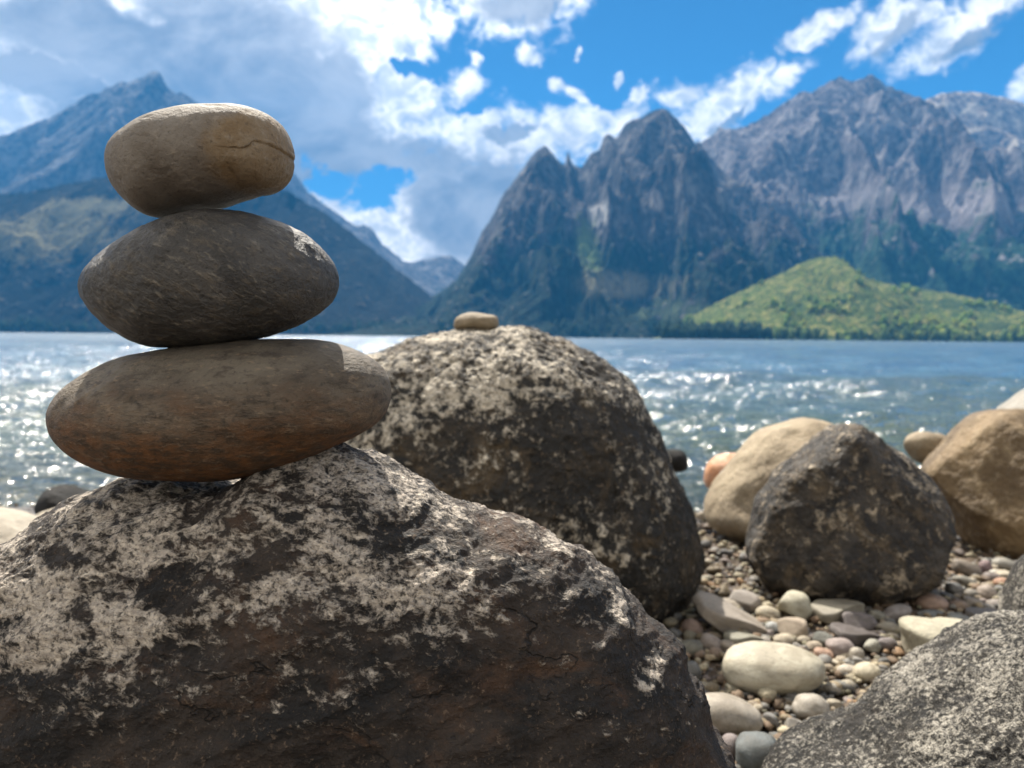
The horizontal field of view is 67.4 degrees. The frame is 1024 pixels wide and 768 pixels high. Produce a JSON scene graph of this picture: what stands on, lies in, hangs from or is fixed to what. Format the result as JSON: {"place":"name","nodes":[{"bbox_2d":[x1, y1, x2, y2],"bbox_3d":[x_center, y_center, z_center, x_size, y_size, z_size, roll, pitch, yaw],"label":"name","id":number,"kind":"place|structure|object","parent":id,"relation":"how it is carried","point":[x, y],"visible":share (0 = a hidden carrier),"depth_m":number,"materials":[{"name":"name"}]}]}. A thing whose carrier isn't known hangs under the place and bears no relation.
{"place":"outdoors","nodes":[
{"label":"outdoors","id":0,"kind":"place"},
{"bbox_2d":[0,176,432,334],"bbox_3d":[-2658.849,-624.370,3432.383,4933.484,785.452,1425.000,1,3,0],"label":"mountain","id":1,"kind":"structure","parent":0,"point":[54,241],"depth_m":3324.77,"materials":[{"name":"stone"}]},
{"bbox_2d":[0,71,436,295],"bbox_3d":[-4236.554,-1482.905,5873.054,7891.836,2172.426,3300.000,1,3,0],"label":"mountain","id":2,"kind":"structure","parent":0,"point":[66,145],"depth_m":6045.72,"materials":[{"name":"stone"}]},
{"bbox_2d":[410,256,464,292],"bbox_3d":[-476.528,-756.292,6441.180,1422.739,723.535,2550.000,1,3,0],"label":"mountain","id":3,"kind":"structure","parent":0,"point":[440,273],"depth_m":6578.24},
{"bbox_2d":[0,468,1019,767],"bbox_3d":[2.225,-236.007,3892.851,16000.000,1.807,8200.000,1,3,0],"label":"ground","id":4,"kind":"structure","parent":0,"point":[28,508],"depth_m":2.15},
{"bbox_2d":[0,507,37,542],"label":"stone","id":5,"kind":"object","parent":4,"relation":"on","point":[13,522],"visible":0.33,"depth_m":1.75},
{"bbox_2d":[34,484,87,513],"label":"stone","id":6,"kind":"object","parent":4,"relation":"on","point":[51,498],"visible":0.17,"depth_m":2.33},
{"bbox_2d":[0,443,736,767],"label":"boulder","id":7,"kind":"object","parent":4,"relation":"on","point":[343,605],"visible":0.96,"depth_m":0.42,"materials":[{"name":"stone"}]},
{"bbox_2d":[45,339,391,481],"bbox_3d":[-0.184,0.016,0.492,0.212,0.090,0.132,1,3,0],"label":"balanced stone","id":8,"kind":"object","parent":7,"relation":"on","point":[226,411],"visible":1,"depth_m":0.44,"materials":[{"name":"stone"}]},
{"bbox_2d":[77,208,338,347],"bbox_3d":[-0.189,-0.066,0.487,0.156,0.087,0.120,1,3,0],"label":"balanced stone","id":9,"kind":"object","parent":8,"relation":"on","point":[194,277],"visible":1,"depth_m":0.44,"materials":[{"name":"stone"}]},
{"bbox_2d":[104,103,294,217],"bbox_3d":[-0.193,-0.138,0.483,0.110,0.067,0.104,1,3,0],"label":"balanced stone","id":10,"kind":"object","parent":9,"relation":"on","point":[160,163],"visible":0.97,"depth_m":0.45,"materials":[{"name":"stone"}]},
{"bbox_2d":[0,258,1023,341],"bbox_3d":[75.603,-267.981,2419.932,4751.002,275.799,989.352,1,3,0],"label":"forest","id":11,"kind":"object","parent":4,"relation":"on","point":[718,329],"visible":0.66,"depth_m":2031.35,"materials":[{"name":"plant"}]},
{"bbox_2d":[344,325,705,622],"bbox_3d":[-0.048,0.221,1.522,0.843,0.672,0.673,1,3,0],"label":"boulder","id":12,"kind":"object","parent":4,"relation":"on","point":[560,437],"visible":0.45,"depth_m":1.26,"materials":[{"name":"stone"}]},
{"bbox_2d":[454,312,498,329],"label":"perched stone","id":13,"kind":"object","parent":12,"relation":"on","point":[475,320],"visible":0.91,"depth_m":1.43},
{"bbox_2d":[667,449,687,472],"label":"stone","id":14,"kind":"object","parent":4,"relation":"on","point":[679,462],"visible":0.41,"depth_m":2.28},
{"bbox_2d":[683,630,696,639],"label":"pebble","id":15,"kind":"object","parent":4,"relation":"on","point":[688,634],"visible":0.72,"depth_m":1.27,"materials":[{"name":"stone"}]},
{"bbox_2d":[681,639,703,657],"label":"pebble","id":16,"kind":"object","parent":4,"relation":"on","point":[693,646],"visible":0.73,"depth_m":1.20,"materials":[{"name":"stone"}]},
{"bbox_2d":[682,618,703,633],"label":"pebble","id":17,"kind":"object","parent":4,"relation":"on","point":[694,625],"visible":0.71,"depth_m":1.28,"materials":[{"name":"stone"}]},
{"bbox_2d":[688,661,700,679],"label":"pebble","id":18,"kind":"object","parent":4,"relation":"on","point":[694,668],"visible":0.38,"depth_m":1.11,"materials":[{"name":"stone"}]},
{"bbox_2d":[692,650,704,658],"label":"pebble","id":19,"kind":"object","parent":4,"relation":"on","point":[700,654],"visible":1,"depth_m":1.20,"materials":[{"name":"stone"}]},
{"bbox_2d":[697,511,704,519],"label":"pebble","id":20,"kind":"object","parent":4,"relation":"on","point":[700,516],"visible":0.68,"depth_m":2.32,"materials":[{"name":"stone"}]},
{"bbox_2d":[699,523,711,529],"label":"pebble","id":21,"kind":"object","parent":4,"relation":"on","point":[705,526],"visible":0.81,"depth_m":2.15,"materials":[{"name":"stone"}]},
{"bbox_2d":[701,540,710,548],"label":"pebble","id":22,"kind":"object","parent":4,"relation":"on","point":[705,544],"visible":0.88,"depth_m":1.91,"materials":[{"name":"stone"}]},
{"bbox_2d":[705,559,712,565],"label":"pebble","id":23,"kind":"object","parent":4,"relation":"on","point":[708,562],"visible":0.52,"depth_m":1.72,"materials":[{"name":"stone"}]},
{"bbox_2d":[700,633,721,649],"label":"pebble","id":24,"kind":"object","parent":4,"relation":"on","point":[708,641],"visible":0.77,"depth_m":1.23,"materials":[{"name":"stone"}]},
{"bbox_2d":[709,647,721,660],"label":"pebble","id":25,"kind":"object","parent":4,"relation":"on","point":[715,651],"visible":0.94,"depth_m":1.20,"materials":[{"name":"stone"}]},
{"bbox_2d":[709,631,721,639],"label":"pebble","id":26,"kind":"object","parent":4,"relation":"on","point":[718,635],"visible":0.57,"depth_m":1.28,"materials":[{"name":"stone"}]},
{"bbox_2d":[704,453,734,488],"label":"stone","id":27,"kind":"object","parent":4,"relation":"on","point":[716,465],"visible":0.23,"depth_m":2.39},
{"bbox_2d":[716,674,725,684],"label":"pebble","id":28,"kind":"object","parent":4,"relation":"on","point":[720,678],"visible":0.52,"depth_m":1.12,"materials":[{"name":"stone"}]},
{"bbox_2d":[720,549,731,556],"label":"pebble","id":29,"kind":"object","parent":4,"relation":"on","point":[726,552],"visible":0.96,"depth_m":1.83,"materials":[{"name":"stone"}]},
{"bbox_2d":[720,640,734,652],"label":"pebble","id":30,"kind":"object","parent":4,"relation":"on","point":[726,644],"visible":0.57,"depth_m":1.22,"materials":[{"name":"stone"}]},
{"bbox_2d":[692,591,767,634],"bbox_3d":[0.379,0.408,1.319,0.153,0.042,0.094,28,7,-1],"label":"pebble","id":31,"kind":"object","parent":4,"relation":"on","point":[722,615],"visible":0.72,"depth_m":1.29,"materials":[{"name":"stone"}]},
{"bbox_2d":[722,733,737,759],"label":"pebble","id":32,"kind":"object","parent":4,"relation":"on","point":[729,739],"visible":0.38,"depth_m":0.91,"materials":[{"name":"stone"}]},
{"bbox_2d":[723,598,741,606],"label":"pebble","id":33,"kind":"object","parent":4,"relation":"on","point":[733,602],"visible":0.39,"depth_m":1.42,"materials":[{"name":"stone"}]},
{"bbox_2d":[724,683,741,691],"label":"pebble","id":34,"kind":"object","parent":4,"relation":"on","point":[729,686],"visible":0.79,"depth_m":1.08,"materials":[{"name":"stone"}]},
{"bbox_2d":[705,692,763,734],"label":"pebble","id":35,"kind":"object","parent":4,"relation":"on","point":[732,714],"visible":0.62,"depth_m":0.96,"materials":[{"name":"stone"}]},
{"bbox_2d":[723,630,763,644],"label":"pebble","id":36,"kind":"object","parent":4,"relation":"on","point":[735,637],"visible":0.66,"depth_m":1.25,"materials":[{"name":"stone"}]},
{"bbox_2d":[729,589,761,612],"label":"pebble","id":37,"kind":"object","parent":4,"relation":"on","point":[749,602],"visible":0.87,"depth_m":1.41,"materials":[{"name":"stone"}]},
{"bbox_2d":[749,576,759,583],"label":"pebble","id":38,"kind":"object","parent":4,"relation":"on","point":[756,579],"visible":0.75,"depth_m":1.58,"materials":[{"name":"stone"}]},
{"bbox_2d":[735,731,775,767],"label":"pebble","id":39,"kind":"object","parent":4,"relation":"on","point":[752,749],"visible":0.77,"depth_m":0.88,"materials":[{"name":"stone"}]},
{"bbox_2d":[753,704,762,711],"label":"pebble","id":40,"kind":"object","parent":4,"relation":"on","point":[759,707],"visible":0.52,"depth_m":1.03,"materials":[{"name":"stone"}]},
{"bbox_2d":[755,605,781,617],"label":"pebble","id":41,"kind":"object","parent":4,"relation":"on","point":[765,610],"visible":0.69,"depth_m":1.36,"materials":[{"name":"stone"}]},
{"bbox_2d":[704,417,833,545],"bbox_3d":[0.730,0.277,2.045,0.420,0.373,0.384,1,3,0],"label":"boulder","id":42,"kind":"object","parent":4,"relation":"on","point":[759,456],"visible":0.34,"depth_m":1.97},
{"bbox_2d":[765,629,774,637],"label":"pebble","id":43,"kind":"object","parent":4,"relation":"on","point":[770,632],"visible":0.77,"depth_m":1.29,"materials":[{"name":"stone"}]},
{"bbox_2d":[762,712,778,729],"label":"pebble","id":44,"kind":"object","parent":4,"relation":"on","point":[771,718],"visible":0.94,"depth_m":0.99,"materials":[{"name":"stone"}]},
{"bbox_2d":[765,622,778,634],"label":"pebble","id":45,"kind":"object","parent":4,"relation":"on","point":[773,626],"visible":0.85,"depth_m":1.30,"materials":[{"name":"stone"}]},
{"bbox_2d":[722,641,825,697],"bbox_3d":[0.376,0.411,1.109,0.147,0.066,0.109,-1,3,3],"label":"pebble","id":46,"kind":"object","parent":4,"relation":"on","point":[781,669],"visible":0.95,"depth_m":1.07,"materials":[{"name":"stone"}]},
{"bbox_2d":[773,633,794,644],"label":"pebble","id":47,"kind":"object","parent":4,"relation":"on","point":[784,638],"visible":0.68,"depth_m":1.25,"materials":[{"name":"stone"}]},
{"bbox_2d":[785,692,797,698],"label":"pebble","id":48,"kind":"object","parent":4,"relation":"on","point":[792,695],"visible":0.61,"depth_m":1.06,"materials":[{"name":"stone"}]},
{"bbox_2d":[784,717,799,727],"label":"pebble","id":49,"kind":"object","parent":4,"relation":"on","point":[790,722],"visible":0.38,"depth_m":0.97,"materials":[{"name":"stone"}]},
{"bbox_2d":[777,617,807,636],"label":"pebble","id":50,"kind":"object","parent":4,"relation":"on","point":[797,626],"visible":0.9,"depth_m":1.29,"materials":[{"name":"stone"}]},
{"bbox_2d":[776,590,811,619],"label":"pebble","id":51,"kind":"object","parent":4,"relation":"on","point":[793,603],"visible":0.86,"depth_m":1.35,"materials":[{"name":"stone"}]},
{"bbox_2d":[797,635,810,644],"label":"pebble","id":52,"kind":"object","parent":4,"relation":"on","point":[800,639],"visible":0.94,"depth_m":1.26,"materials":[{"name":"stone"}]},
{"bbox_2d":[792,693,829,719],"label":"pebble","id":53,"kind":"object","parent":4,"relation":"on","point":[805,705],"visible":0.72,"depth_m":1.00,"materials":[{"name":"stone"}]},
{"bbox_2d":[806,641,822,651],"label":"pebble","id":54,"kind":"object","parent":4,"relation":"on","point":[812,645],"visible":0.82,"depth_m":1.23,"materials":[{"name":"stone"}]},
{"bbox_2d":[810,616,820,622],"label":"pebble","id":55,"kind":"object","parent":4,"relation":"on","point":[814,619],"visible":1,"depth_m":1.36,"materials":[{"name":"stone"}]},
{"bbox_2d":[812,631,832,647],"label":"pebble","id":56,"kind":"object","parent":4,"relation":"on","point":[821,637],"visible":0.59,"depth_m":1.25,"materials":[{"name":"stone"}]},
{"bbox_2d":[814,647,833,658],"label":"pebble","id":57,"kind":"object","parent":4,"relation":"on","point":[818,651],"visible":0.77,"depth_m":1.20,"materials":[{"name":"stone"}]},
{"bbox_2d":[818,654,831,663],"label":"pebble","id":58,"kind":"object","parent":4,"relation":"on","point":[825,659],"visible":0.55,"depth_m":1.18,"materials":[{"name":"stone"}]},
{"bbox_2d":[825,664,833,671],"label":"pebble","id":59,"kind":"object","parent":4,"relation":"on","point":[828,667],"visible":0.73,"depth_m":1.16,"materials":[{"name":"stone"}]},
{"bbox_2d":[824,682,840,695],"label":"pebble","id":60,"kind":"object","parent":4,"relation":"on","point":[829,686],"visible":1,"depth_m":1.08,"materials":[{"name":"stone"}]},
{"bbox_2d":[826,698,841,708],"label":"pebble","id":61,"kind":"object","parent":4,"relation":"on","point":[834,702],"visible":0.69,"depth_m":1.04,"materials":[{"name":"stone"}]},
{"bbox_2d":[811,599,864,624],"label":"pebble","id":62,"kind":"object","parent":4,"relation":"on","point":[828,611],"visible":0.81,"depth_m":1.36,"materials":[{"name":"stone"}]},
{"bbox_2d":[825,638,854,656],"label":"pebble","id":63,"kind":"object","parent":4,"relation":"on","point":[837,646],"visible":0.77,"depth_m":1.21,"materials":[{"name":"stone"}]},
{"bbox_2d":[837,664,853,674],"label":"pebble","id":64,"kind":"object","parent":4,"relation":"on","point":[843,668],"visible":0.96,"depth_m":1.14,"materials":[{"name":"stone"}]},
{"bbox_2d":[841,679,855,687],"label":"pebble","id":65,"kind":"object","parent":4,"relation":"on","point":[850,682],"visible":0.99,"depth_m":1.10,"materials":[{"name":"stone"}]},
{"bbox_2d":[745,423,956,605],"bbox_3d":[0.662,0.263,1.548,0.384,0.374,0.347,1,3,0],"label":"boulder","id":66,"kind":"object","parent":4,"relation":"on","point":[859,513],"visible":0.96,"depth_m":1.44,"materials":[{"name":"stone"}]},
{"bbox_2d":[829,622,882,647],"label":"pebble","id":67,"kind":"object","parent":4,"relation":"on","point":[857,636],"visible":0.77,"depth_m":1.25,"materials":[{"name":"stone"}]},
{"bbox_2d":[848,647,864,658],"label":"pebble","id":68,"kind":"object","parent":4,"relation":"on","point":[857,652],"visible":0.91,"depth_m":1.20,"materials":[{"name":"stone"}]},
{"bbox_2d":[851,656,864,662],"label":"pebble","id":69,"kind":"object","parent":4,"relation":"on","point":[856,659],"visible":0.55,"depth_m":1.18,"materials":[{"name":"stone"}]},
{"bbox_2d":[841,611,877,630],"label":"pebble","id":70,"kind":"object","parent":4,"relation":"on","point":[866,621],"visible":0.82,"depth_m":1.32,"materials":[{"name":"stone"}]},
{"bbox_2d":[852,661,880,682],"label":"pebble","id":71,"kind":"object","parent":4,"relation":"on","point":[865,671],"visible":0.98,"depth_m":1.13,"materials":[{"name":"stone"}]},
{"bbox_2d":[863,639,881,652],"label":"pebble","id":72,"kind":"object","parent":4,"relation":"on","point":[872,645],"visible":1,"depth_m":1.22,"materials":[{"name":"stone"}]},
{"bbox_2d":[868,610,886,621],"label":"pebble","id":73,"kind":"object","parent":4,"relation":"on","point":[876,614],"visible":0.58,"depth_m":1.36,"materials":[{"name":"stone"}]},
{"bbox_2d":[878,657,889,663],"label":"pebble","id":74,"kind":"object","parent":4,"relation":"on","point":[884,659],"visible":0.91,"depth_m":1.19,"materials":[{"name":"stone"}]},
{"bbox_2d":[875,621,896,632],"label":"pebble","id":75,"kind":"object","parent":4,"relation":"on","point":[887,626],"visible":0.81,"depth_m":1.31,"materials":[{"name":"stone"}]},
{"bbox_2d":[877,637,896,650],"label":"pebble","id":76,"kind":"object","parent":4,"relation":"on","point":[888,643],"visible":0.81,"depth_m":1.24,"materials":[{"name":"stone"}]},
{"bbox_2d":[761,608,1023,767],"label":"boulder","id":77,"kind":"object","parent":4,"relation":"on","point":[952,696],"visible":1,"depth_m":0.69,"materials":[{"name":"grey stone"}]},
{"bbox_2d":[887,632,898,640],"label":"pebble","id":78,"kind":"object","parent":4,"relation":"on","point":[896,636],"visible":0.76,"depth_m":1.28,"materials":[{"name":"stone"}]},
{"bbox_2d":[883,604,911,620],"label":"pebble","id":79,"kind":"object","parent":4,"relation":"on","point":[896,612],"visible":0.79,"depth_m":1.37,"materials":[{"name":"stone"}]},
{"bbox_2d":[894,625,900,634],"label":"pebble","id":80,"kind":"object","parent":4,"relation":"on","point":[897,630],"visible":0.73,"depth_m":1.30,"materials":[{"name":"stone"}]},
{"bbox_2d":[898,616,961,653],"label":"flat stone","id":81,"kind":"object","parent":4,"relation":"on","point":[916,631],"visible":0.38,"depth_m":1.18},
{"bbox_2d":[917,610,943,617],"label":"pebble","id":82,"kind":"object","parent":4,"relation":"on","point":[933,613],"visible":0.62,"depth_m":1.39,"materials":[{"name":"stone"}]},
{"bbox_2d":[916,593,948,609],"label":"pebble","id":83,"kind":"object","parent":4,"relation":"on","point":[928,601],"visible":0.88,"depth_m":1.42,"materials":[{"name":"stone"}]},
{"bbox_2d":[939,591,954,599],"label":"pebble","id":84,"kind":"object","parent":4,"relation":"on","point":[942,593],"visible":0.45,"depth_m":1.47,"materials":[{"name":"stone"}]},
{"bbox_2d":[944,582,963,593],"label":"pebble","id":85,"kind":"object","parent":4,"relation":"on","point":[952,587],"visible":0.73,"depth_m":1.51,"materials":[{"name":"stone"}]},
{"bbox_2d":[949,600,967,611],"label":"pebble","id":86,"kind":"object","parent":4,"relation":"on","point":[962,604],"visible":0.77,"depth_m":1.41,"materials":[{"name":"stone"}]},
{"bbox_2d":[947,612,969,619],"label":"pebble","id":87,"kind":"object","parent":4,"relation":"on","point":[956,615],"visible":0.23,"depth_m":1.35,"materials":[{"name":"stone"}]},
{"bbox_2d":[952,575,976,587],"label":"pebble","id":88,"kind":"object","parent":4,"relation":"on","point":[966,581],"visible":0.59,"depth_m":1.56,"materials":[{"name":"stone"}]},
{"bbox_2d":[951,559,982,575],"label":"pebble","id":89,"kind":"object","parent":4,"relation":"on","point":[963,567],"visible":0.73,"depth_m":1.65,"materials":[{"name":"stone"}]},
{"bbox_2d":[964,589,978,597],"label":"pebble","id":90,"kind":"object","parent":4,"relation":"on","point":[972,592],"visible":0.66,"depth_m":1.49,"materials":[{"name":"stone"}]},
{"bbox_2d":[921,408,1023,558],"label":"boulder","id":91,"kind":"object","parent":4,"relation":"on","point":[972,466],"visible":0.88,"depth_m":1.91,"materials":[{"name":"stone"}]},
{"bbox_2d":[963,595,984,607],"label":"pebble","id":92,"kind":"object","parent":4,"relation":"on","point":[970,600],"visible":0.5,"depth_m":1.43,"materials":[{"name":"stone"}]},
{"bbox_2d":[965,607,997,616],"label":"pebble","id":93,"kind":"object","parent":4,"relation":"on","point":[971,611],"visible":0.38,"depth_m":1.38,"materials":[{"name":"stone"}]},
{"bbox_2d":[979,560,992,572],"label":"pebble","id":94,"kind":"object","parent":4,"relation":"on","point":[985,565],"visible":0.67,"depth_m":1.67,"materials":[{"name":"stone"}]},
{"bbox_2d":[976,585,997,599],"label":"pebble","id":95,"kind":"object","parent":4,"relation":"on","point":[987,592],"visible":0.81,"depth_m":1.48,"materials":[{"name":"stone"}]},
{"bbox_2d":[982,572,1000,580],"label":"pebble","id":96,"kind":"object","parent":4,"relation":"on","point":[992,575],"visible":0.6,"depth_m":1.61,"materials":[{"name":"stone"}]},
{"bbox_2d":[985,599,997,608],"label":"pebble","id":97,"kind":"object","parent":4,"relation":"on","point":[992,601],"visible":0.34,"depth_m":1.43,"materials":[{"name":"stone"}]},
{"bbox_2d":[993,578,1005,584],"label":"pebble","id":98,"kind":"object","parent":4,"relation":"on","point":[996,581],"visible":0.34,"depth_m":1.56,"materials":[{"name":"stone"}]},
{"bbox_2d":[995,570,1009,577],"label":"pebble","id":99,"kind":"object","parent":4,"relation":"on","point":[1003,573],"visible":0.38,"depth_m":1.63,"materials":[{"name":"stone"}]},
{"bbox_2d":[991,557,1014,570],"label":"pebble","id":100,"kind":"object","parent":4,"relation":"on","point":[1002,563],"visible":0.73,"depth_m":1.73,"materials":[{"name":"stone"}]},
{"bbox_2d":[996,389,1023,408],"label":"boulder","id":101,"kind":"object","parent":4,"relation":"on","point":[1016,400],"visible":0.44,"depth_m":2.30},
{"bbox_2d":[998,554,1023,609],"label":"stone","id":102,"kind":"object","parent":4,"relation":"on","point":[1011,595],"visible":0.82,"depth_m":1.05,"materials":[{"name":"grey stone"}]},
{"bbox_2d":[0,332,1023,511],"bbox_3d":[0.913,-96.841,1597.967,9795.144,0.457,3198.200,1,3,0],"label":"water","id":103,"kind":"structure","parent":0,"point":[706,401],"depth_m":9.38,"materials":[{"name":"liquid"}]},
{"bbox_2d":[0,0,1023,264],"label":"sky","id":104,"kind":"structure","parent":0,"point":[411,121],"materials":[{"name":"blue"}]},
{"bbox_2d":[320,109,863,338],"bbox_3d":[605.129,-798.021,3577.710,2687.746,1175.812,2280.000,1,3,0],"label":"mountain","id":105,"kind":"structure","parent":0,"point":[660,215],"depth_m":3175.74,"materials":[{"name":"stone"}]},
{"bbox_2d":[652,256,1023,341],"bbox_3d":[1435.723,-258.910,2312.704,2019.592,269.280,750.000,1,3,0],"label":"hill","id":106,"kind":"structure","parent":0,"point":[822,278],"depth_m":2180.48,"materials":[{"name":"plant"}]},
{"bbox_2d":[701,74,1023,310],"bbox_3d":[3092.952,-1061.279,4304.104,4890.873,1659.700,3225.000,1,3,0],"label":"mountain","id":107,"kind":"structure","parent":0,"point":[872,176],"depth_m":3835.60,"materials":[{"name":"stone"}]},
{"bbox_2d":[903,431,944,463],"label":"stone","id":108,"kind":"object","parent":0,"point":[920,446],"visible":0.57,"depth_m":2.18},
{"bbox_2d":[925,91,1023,151],"bbox_3d":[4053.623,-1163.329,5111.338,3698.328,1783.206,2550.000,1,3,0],"label":"mountain","id":109,"kind":"structure","parent":0,"point":[990,122],"depth_m":5314.76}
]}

